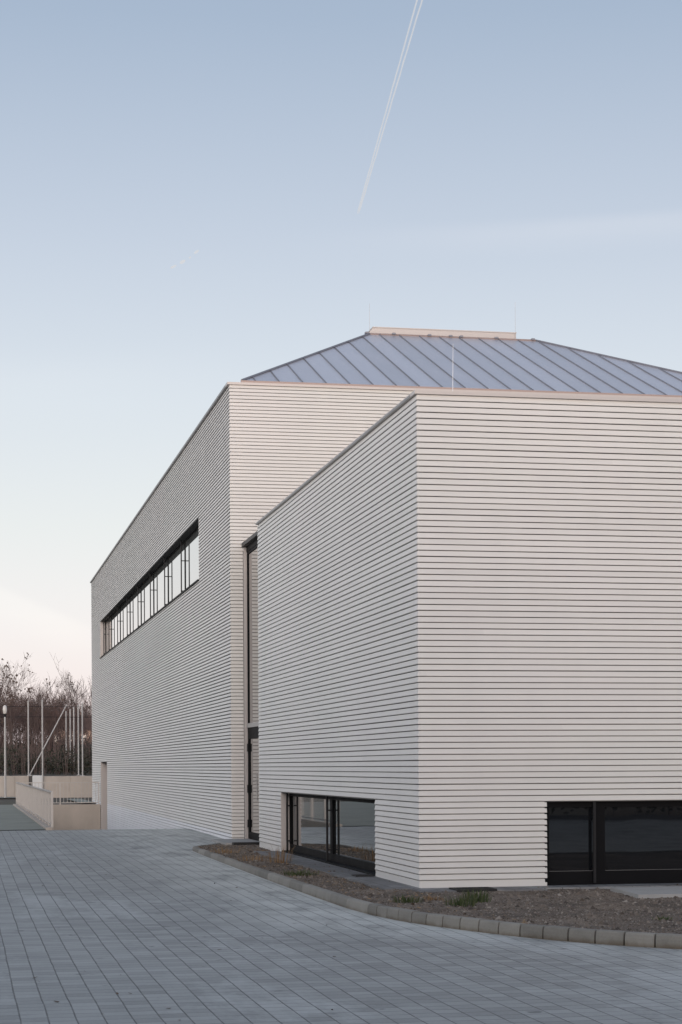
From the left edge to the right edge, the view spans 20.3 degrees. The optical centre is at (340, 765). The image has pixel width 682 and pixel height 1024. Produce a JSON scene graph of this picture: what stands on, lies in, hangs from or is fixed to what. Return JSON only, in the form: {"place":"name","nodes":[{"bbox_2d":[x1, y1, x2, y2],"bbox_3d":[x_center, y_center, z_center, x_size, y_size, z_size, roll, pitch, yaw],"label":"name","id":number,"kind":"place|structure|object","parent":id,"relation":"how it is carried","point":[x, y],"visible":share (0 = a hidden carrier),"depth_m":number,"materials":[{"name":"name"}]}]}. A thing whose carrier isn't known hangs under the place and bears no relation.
{"place":"outdoors","nodes":[
{"label":"outdoors","id":0,"kind":"place"},
{"bbox_2d":[0,805,45,829],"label":"path","id":1,"kind":"structure","parent":0,"point":[12,817],"depth_m":60.31,"materials":[{"name":"concrete"}]},
{"bbox_2d":[0,797,90,801],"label":"pavement","id":2,"kind":"structure","parent":0,"point":[79,800],"depth_m":94.77,"materials":[{"name":"concrete"}]},
{"bbox_2d":[3,705,6,797],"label":"lamp post","id":3,"kind":"object","parent":2,"relation":"on","point":[5,714],"visible":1,"depth_m":104.36,"materials":[{"name":"white metal"}]},
{"bbox_2d":[0,744,244,830],"bbox_3d":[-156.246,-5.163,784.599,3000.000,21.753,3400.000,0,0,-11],"label":"ground","id":4,"kind":"structure","parent":0,"point":[7,801],"depth_m":103.05,"materials":[{"name":"grey concrete"}]},
{"bbox_2d":[0,658,12,731],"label":"bare tree","id":5,"kind":"object","parent":4,"relation":"on","point":[3,690],"visible":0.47,"depth_m":129.52,"materials":[{"name":"brown plant"}]},
{"bbox_2d":[0,686,26,738],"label":"bare tree","id":6,"kind":"object","parent":4,"relation":"on","point":[17,709],"visible":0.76,"depth_m":126.80,"materials":[{"name":"brown plant"}]},
{"bbox_2d":[0,692,26,760],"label":"bare tree","id":7,"kind":"object","parent":4,"relation":"on","point":[14,723],"visible":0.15,"depth_m":139.73,"materials":[{"name":"brown plant"}]},
{"bbox_2d":[0,680,27,743],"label":"bare tree","id":8,"kind":"object","parent":4,"relation":"on","point":[7,703],"visible":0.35,"depth_m":131.22,"materials":[{"name":"brown plant"}]},
{"bbox_2d":[0,776,28,796],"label":"concrete wall","id":9,"kind":"structure","parent":4,"relation":"on","point":[11,781],"depth_m":107.43,"materials":[{"name":"beige concrete"}]},
{"bbox_2d":[0,690,39,753],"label":"bare tree","id":10,"kind":"object","parent":4,"relation":"on","point":[17,721],"visible":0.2,"depth_m":136.00,"materials":[{"name":"brown plant"}]},
{"bbox_2d":[1,690,49,751],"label":"bare tree","id":11,"kind":"object","parent":4,"relation":"on","point":[24,721],"visible":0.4,"depth_m":132.18,"materials":[{"name":"brown plant"}]},
{"bbox_2d":[0,683,51,752],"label":"bare tree","id":12,"kind":"object","parent":4,"relation":"on","point":[19,703],"visible":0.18,"depth_m":142.74,"materials":[{"name":"brown plant"}]},
{"bbox_2d":[0,652,55,769],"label":"bare tree","id":13,"kind":"object","parent":4,"relation":"on","point":[10,726],"visible":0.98,"depth_m":125.99,"materials":[{"name":"brown plant"}]},
{"bbox_2d":[27,700,28,775],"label":"net post","id":14,"kind":"object","parent":4,"relation":"on","point":[28,735],"visible":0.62,"depth_m":109.75,"materials":[{"name":"grey metal"}]},
{"bbox_2d":[7,706,59,706],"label":"net wire","id":15,"kind":"object","parent":14,"relation":"attached to","point":[33,706],"visible":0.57,"depth_m":109.93,"materials":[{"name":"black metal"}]},
{"bbox_2d":[0,672,64,756],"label":"bare tree","id":16,"kind":"object","parent":4,"relation":"on","point":[36,715],"visible":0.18,"depth_m":134.71,"materials":[{"name":"brown plant"}]},
{"bbox_2d":[13,804,53,829],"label":"retaining wall","id":17,"kind":"structure","parent":4,"relation":"on","point":[44,825],"depth_m":60.39,"materials":[{"name":"concrete"}]},
{"bbox_2d":[16,782,52,827],"bbox_3d":[-11.138,1.198,68.059,0.060,0.975,34.355,0,0,-11],"label":"railing","id":18,"kind":"object","parent":17,"relation":"on","point":[29,798],"visible":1,"depth_m":61.91,"materials":[{"name":"metal"}]},
{"bbox_2d":[6,704,63,748],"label":"bare tree","id":19,"kind":"object","parent":4,"relation":"on","point":[31,729],"visible":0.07,"depth_m":138.25,"materials":[{"name":"brown plant"}]},
{"bbox_2d":[6,691,64,757],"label":"bare tree","id":20,"kind":"object","parent":4,"relation":"on","point":[31,720],"visible":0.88,"depth_m":127.95,"materials":[{"name":"brown plant"}]},
{"bbox_2d":[29,775,41,787],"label":"sheet panel","id":21,"kind":"object","parent":4,"relation":"on","point":[35,778],"visible":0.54,"depth_m":107.68,"materials":[{"name":"white metal"}]},
{"bbox_2d":[41,700,42,788],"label":"net post","id":22,"kind":"object","parent":4,"relation":"on","point":[42,741],"visible":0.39,"depth_m":106.94,"materials":[{"name":"grey metal"}]},
{"bbox_2d":[18,692,72,759],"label":"bare tree","id":23,"kind":"object","parent":4,"relation":"on","point":[56,715],"visible":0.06,"depth_m":140.99,"materials":[{"name":"brown plant"}]},
{"bbox_2d":[0,719,92,774],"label":"undergrowth","id":24,"kind":"object","parent":4,"relation":"on","point":[59,763],"visible":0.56,"depth_m":119.69,"materials":[{"name":"brown plant"}]},
{"bbox_2d":[27,704,66,775],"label":"brace pole","id":25,"kind":"object","parent":4,"relation":"on","point":[47,741],"visible":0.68,"depth_m":110.69,"materials":[{"name":"grey metal"}]},
{"bbox_2d":[18,679,86,767],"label":"bare tree","id":26,"kind":"object","parent":4,"relation":"on","point":[46,720],"visible":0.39,"depth_m":131.41,"materials":[{"name":"brown plant"}]},
{"bbox_2d":[23,696,85,756],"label":"bare tree","id":27,"kind":"object","parent":4,"relation":"on","point":[52,729],"visible":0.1,"depth_m":136.70,"materials":[{"name":"brown plant"}]},
{"bbox_2d":[18,652,91,755],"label":"bare tree","id":28,"kind":"object","parent":4,"relation":"on","point":[68,698],"visible":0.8,"depth_m":128.92,"materials":[{"name":"brown plant"}]},
{"bbox_2d":[29,684,85,758],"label":"bare tree","id":29,"kind":"object","parent":4,"relation":"on","point":[53,716],"visible":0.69,"depth_m":129.45,"materials":[{"name":"brown plant"}]},
{"bbox_2d":[40,691,89,749],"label":"bare tree","id":30,"kind":"object","parent":4,"relation":"on","point":[68,721],"visible":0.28,"depth_m":132.67,"materials":[{"name":"brown plant"}]},
{"bbox_2d":[65,711,66,756],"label":"net post","id":31,"kind":"object","parent":4,"relation":"on","point":[66,728],"visible":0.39,"depth_m":125.85,"materials":[{"name":"grey metal"}]},
{"bbox_2d":[43,776,92,797],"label":"concrete wall","id":32,"kind":"structure","parent":4,"relation":"on","point":[68,790],"depth_m":108.07,"materials":[{"name":"beige concrete"}]},
{"bbox_2d":[36,804,100,829],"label":"retaining wall","id":33,"kind":"structure","parent":4,"relation":"on","point":[76,816],"depth_m":85.32,"materials":[{"name":"concrete"}]},
{"bbox_2d":[22,782,98,804],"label":"railing","id":34,"kind":"object","parent":33,"relation":"on","point":[74,790],"visible":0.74,"depth_m":85.40,"materials":[{"name":"metal"}]},
{"bbox_2d":[46,691,91,743],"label":"bare tree","id":35,"kind":"object","parent":4,"relation":"on","point":[77,709],"visible":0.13,"depth_m":163.99,"materials":[{"name":"brown plant"}]},
{"bbox_2d":[69,709,70,768],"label":"net post","id":36,"kind":"object","parent":4,"relation":"on","point":[70,728],"visible":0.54,"depth_m":121.73,"materials":[{"name":"grey metal"}]},
{"bbox_2d":[51,690,89,747],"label":"bare tree","id":37,"kind":"object","parent":4,"relation":"on","point":[64,707],"visible":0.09,"depth_m":150.69,"materials":[{"name":"brown plant"}]},
{"bbox_2d":[53,686,91,739],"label":"bare tree","id":38,"kind":"object","parent":4,"relation":"on","point":[76,706],"visible":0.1,"depth_m":139.09,"materials":[{"name":"brown plant"}]},
{"bbox_2d":[53,700,92,747],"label":"bare tree","id":39,"kind":"object","parent":4,"relation":"on","point":[76,720],"visible":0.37,"depth_m":127.19,"materials":[{"name":"brown plant"}]},
{"bbox_2d":[54,691,91,752],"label":"bare tree","id":40,"kind":"object","parent":4,"relation":"on","point":[79,723],"visible":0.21,"depth_m":135.90,"materials":[{"name":"brown plant"}]},
{"bbox_2d":[72,707,74,773],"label":"net post","id":41,"kind":"object","parent":4,"relation":"on","point":[73,735],"visible":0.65,"depth_m":117.60,"materials":[{"name":"grey metal"}]},
{"bbox_2d":[55,713,91,744],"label":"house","id":42,"kind":"structure","parent":4,"relation":"on","point":[89,733],"depth_m":343.40,"materials":[{"name":"paint"}]},
{"bbox_2d":[63,693,91,747],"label":"bare tree","id":43,"kind":"object","parent":4,"relation":"on","point":[83,725],"visible":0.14,"depth_m":145.73,"materials":[{"name":"brown plant"}]},
{"bbox_2d":[77,705,78,774],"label":"net post","id":44,"kind":"object","parent":4,"relation":"on","point":[78,738],"visible":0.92,"depth_m":113.39,"materials":[{"name":"grey metal"}]},
{"bbox_2d":[81,702,84,775],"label":"net post","id":45,"kind":"object","parent":4,"relation":"on","point":[82,740],"visible":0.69,"depth_m":109.56,"materials":[{"name":"grey metal"}]},
{"bbox_2d":[170,250,198,268],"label":"contrail","id":46,"kind":"object","parent":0,"point":[182,261],"visible":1,"depth_m":7514.89,"materials":[{"name":"white"}]},
{"bbox_2d":[0,828,681,1023],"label":"paving","id":47,"kind":"structure","parent":0,"point":[156,922],"depth_m":17.86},
{"bbox_2d":[34,860,335,1013],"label":"fallen leaves","id":48,"kind":"object","parent":47,"relation":"on","point":[131,993],"visible":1,"depth_m":17.11,"materials":[{"name":"brown plant"}]},
{"bbox_2d":[212,839,259,844],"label":"step","id":49,"kind":"structure","parent":47,"relation":"on","point":[226,841],"depth_m":42.79,"materials":[{"name":"concrete"}]},
{"bbox_2d":[241,530,260,840],"bbox_3d":[-0.782,-1.731,42.187,2.240,6.850,4.147,0,0,-11],"label":"glazed link","id":50,"kind":"object","parent":47,"relation":"on","point":[249,545],"visible":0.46,"depth_m":43.48,"materials":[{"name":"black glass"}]},
{"bbox_2d":[247,544,260,722],"bbox_3d":[-1.730,-2.961,41.968,0.080,3.960,4.085,0,0,-11],"label":"upper window","id":51,"kind":"structure","parent":50,"relation":"in","point":[252,566],"depth_m":43.27,"materials":[{"name":"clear glass"}]},
{"bbox_2d":[247,726,260,840],"bbox_3d":[-1.742,0.399,41.962,0.142,2.560,4.085,0,0,-11],"label":"glass door","id":52,"kind":"structure","parent":50,"relation":"in","point":[253,786],"depth_m":43.26,"materials":[{"name":"black"}]},
{"bbox_2d":[90,304,681,838],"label":"sports hall","id":53,"kind":"structure","parent":47,"relation":"on","point":[166,582],"depth_m":49.05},
{"bbox_2d":[105,526,198,652],"bbox_3d":[-7.013,-5.676,67.613,0.071,1.621,36.248,0,0,-11],"label":"window","id":54,"kind":"structure","parent":53,"relation":"in","point":[190,553],"depth_m":62.41,"materials":[{"name":"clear glass"}]},
{"bbox_2d":[192,843,681,948],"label":"kerb","id":55,"kind":"structure","parent":47,"relation":"on","point":[611,937],"depth_m":20.59,"materials":[{"name":"concrete"}]},
{"bbox_2d":[0,0,681,744],"label":"sky","id":56,"kind":"structure","parent":0,"point":[523,176],"materials":[{"name":"blue"}]},
{"bbox_2d":[357,0,417,213],"bbox_3d":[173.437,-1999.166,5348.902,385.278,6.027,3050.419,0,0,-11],"label":"contrail","id":57,"kind":"object","parent":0,"point":[396,73],"visible":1,"depth_m":5476.85,"materials":[{"name":"white"}]},
{"bbox_2d":[200,844,681,933],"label":"planting soil","id":58,"kind":"structure","parent":0,"point":[555,912],"depth_m":23.01,"materials":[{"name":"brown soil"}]},
{"bbox_2d":[210,847,240,853],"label":"dry grass","id":59,"kind":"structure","parent":58,"relation":"on","point":[226,850],"depth_m":36.81,"materials":[{"name":"brown plant"}]},
{"bbox_2d":[232,842,259,844],"bbox_3d":[-2.054,1.698,41.343,0.600,0.066,0.300,0,0,-11],"label":"drain grate","id":60,"kind":"object","parent":58,"relation":"on","point":[245,843],"visible":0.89,"depth_m":41.22,"materials":[{"name":"black metal"}]},
{"bbox_2d":[237,853,263,860],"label":"dry grass","id":61,"kind":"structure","parent":58,"relation":"on","point":[252,859],"depth_m":33.99,"materials":[{"name":"brown plant"}]},
{"bbox_2d":[263,843,295,863],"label":"dry grass","id":62,"kind":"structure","parent":58,"relation":"on","point":[277,856],"depth_m":33.27,"materials":[{"name":"brown plant"}]},
{"bbox_2d":[280,869,319,875],"bbox_3d":[-0.656,1.654,29.509,0.676,0.104,0.707,0,0,-11],"label":"moss clump","id":63,"kind":"object","parent":58,"relation":"on","point":[297,872],"visible":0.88,"depth_m":29.47,"materials":[{"name":"green plant"}]},
{"bbox_2d":[351,874,373,876],"bbox_3d":[0.328,1.685,28.766,0.280,0.066,0.350,0,0,-11],"label":"drain grate","id":64,"kind":"object","parent":58,"relation":"on","point":[362,875],"visible":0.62,"depth_m":28.71,"materials":[{"name":"black metal"}]},
{"bbox_2d":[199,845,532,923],"bbox_3d":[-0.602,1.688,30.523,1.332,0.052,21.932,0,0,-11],"label":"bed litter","id":65,"kind":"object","parent":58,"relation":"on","point":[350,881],"visible":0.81,"depth_m":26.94,"materials":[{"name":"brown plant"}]},
{"bbox_2d":[392,894,423,902],"bbox_3d":[0.840,1.642,23.555,0.520,0.128,0.483,0,0,-11],"label":"grass tuft","id":66,"kind":"object","parent":58,"relation":"on","point":[408,900],"visible":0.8,"depth_m":23.49,"materials":[{"name":"green plant"}]},
{"bbox_2d":[424,894,443,900],"bbox_3d":[1.141,1.663,24.043,0.310,0.090,0.302,0,0,-31],"label":"grass tuft","id":67,"kind":"object","parent":58,"relation":"on","point":[430,898],"visible":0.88,"depth_m":24.00,"materials":[{"name":"plant"}]},
{"bbox_2d":[442,894,478,906],"bbox_3d":[1.462,1.610,22.879,0.545,0.156,0.539,0,0,-11],"label":"grass tuft","id":68,"kind":"object","parent":58,"relation":"on","point":[460,901],"visible":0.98,"depth_m":22.83,"materials":[{"name":"green plant"}]},
{"bbox_2d":[253,851,681,892],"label":"apron","id":69,"kind":"object","parent":58,"relation":"on","point":[375,882],"visible":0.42,"depth_m":26.64,"materials":[{"name":"grey concrete"}]},
{"bbox_2d":[255,384,681,887],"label":"building","id":70,"kind":"structure","parent":58,"relation":"on","point":[470,631],"depth_m":26.46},
{"bbox_2d":[289,793,390,871],"bbox_3d":[-0.126,1.083,32.944,0.082,1.126,8.628,0,0,-11],"label":"window","id":71,"kind":"structure","parent":70,"relation":"in","point":[351,821],"depth_m":32.66,"materials":[{"name":"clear glass"}]},
{"bbox_2d":[547,801,681,884],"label":"window","id":72,"kind":"structure","parent":70,"relation":"in","point":[638,842],"depth_m":26.59,"materials":[{"name":"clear glass"}]},
{"bbox_2d":[449,887,496,892],"bbox_3d":[1.773,1.677,25.556,0.550,0.066,0.450,0,0,-11],"label":"drain grate","id":73,"kind":"object","parent":58,"relation":"on","point":[461,889],"visible":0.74,"depth_m":25.45,"materials":[{"name":"black metal"}]},
{"bbox_2d":[461,889,492,902],"bbox_3d":[1.680,1.594,23.550,0.465,0.196,0.515,0,0,32],"label":"grass tuft","id":74,"kind":"object","parent":58,"relation":"on","point":[481,897],"visible":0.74,"depth_m":23.45,"materials":[{"name":"green plant"}]},
{"bbox_2d":[610,886,681,898],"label":"cover slab","id":75,"kind":"structure","parent":58,"relation":"on","point":[656,892],"depth_m":24.61,"materials":[{"name":"concrete"}]},
{"bbox_2d":[651,915,672,919],"bbox_3d":[3.499,1.653,20.683,0.278,0.065,0.286,0,0,-11],"label":"grass tuft","id":76,"kind":"object","parent":58,"relation":"on","point":[665,918],"visible":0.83,"depth_m":20.67,"materials":[{"name":"plant"}]}
]}

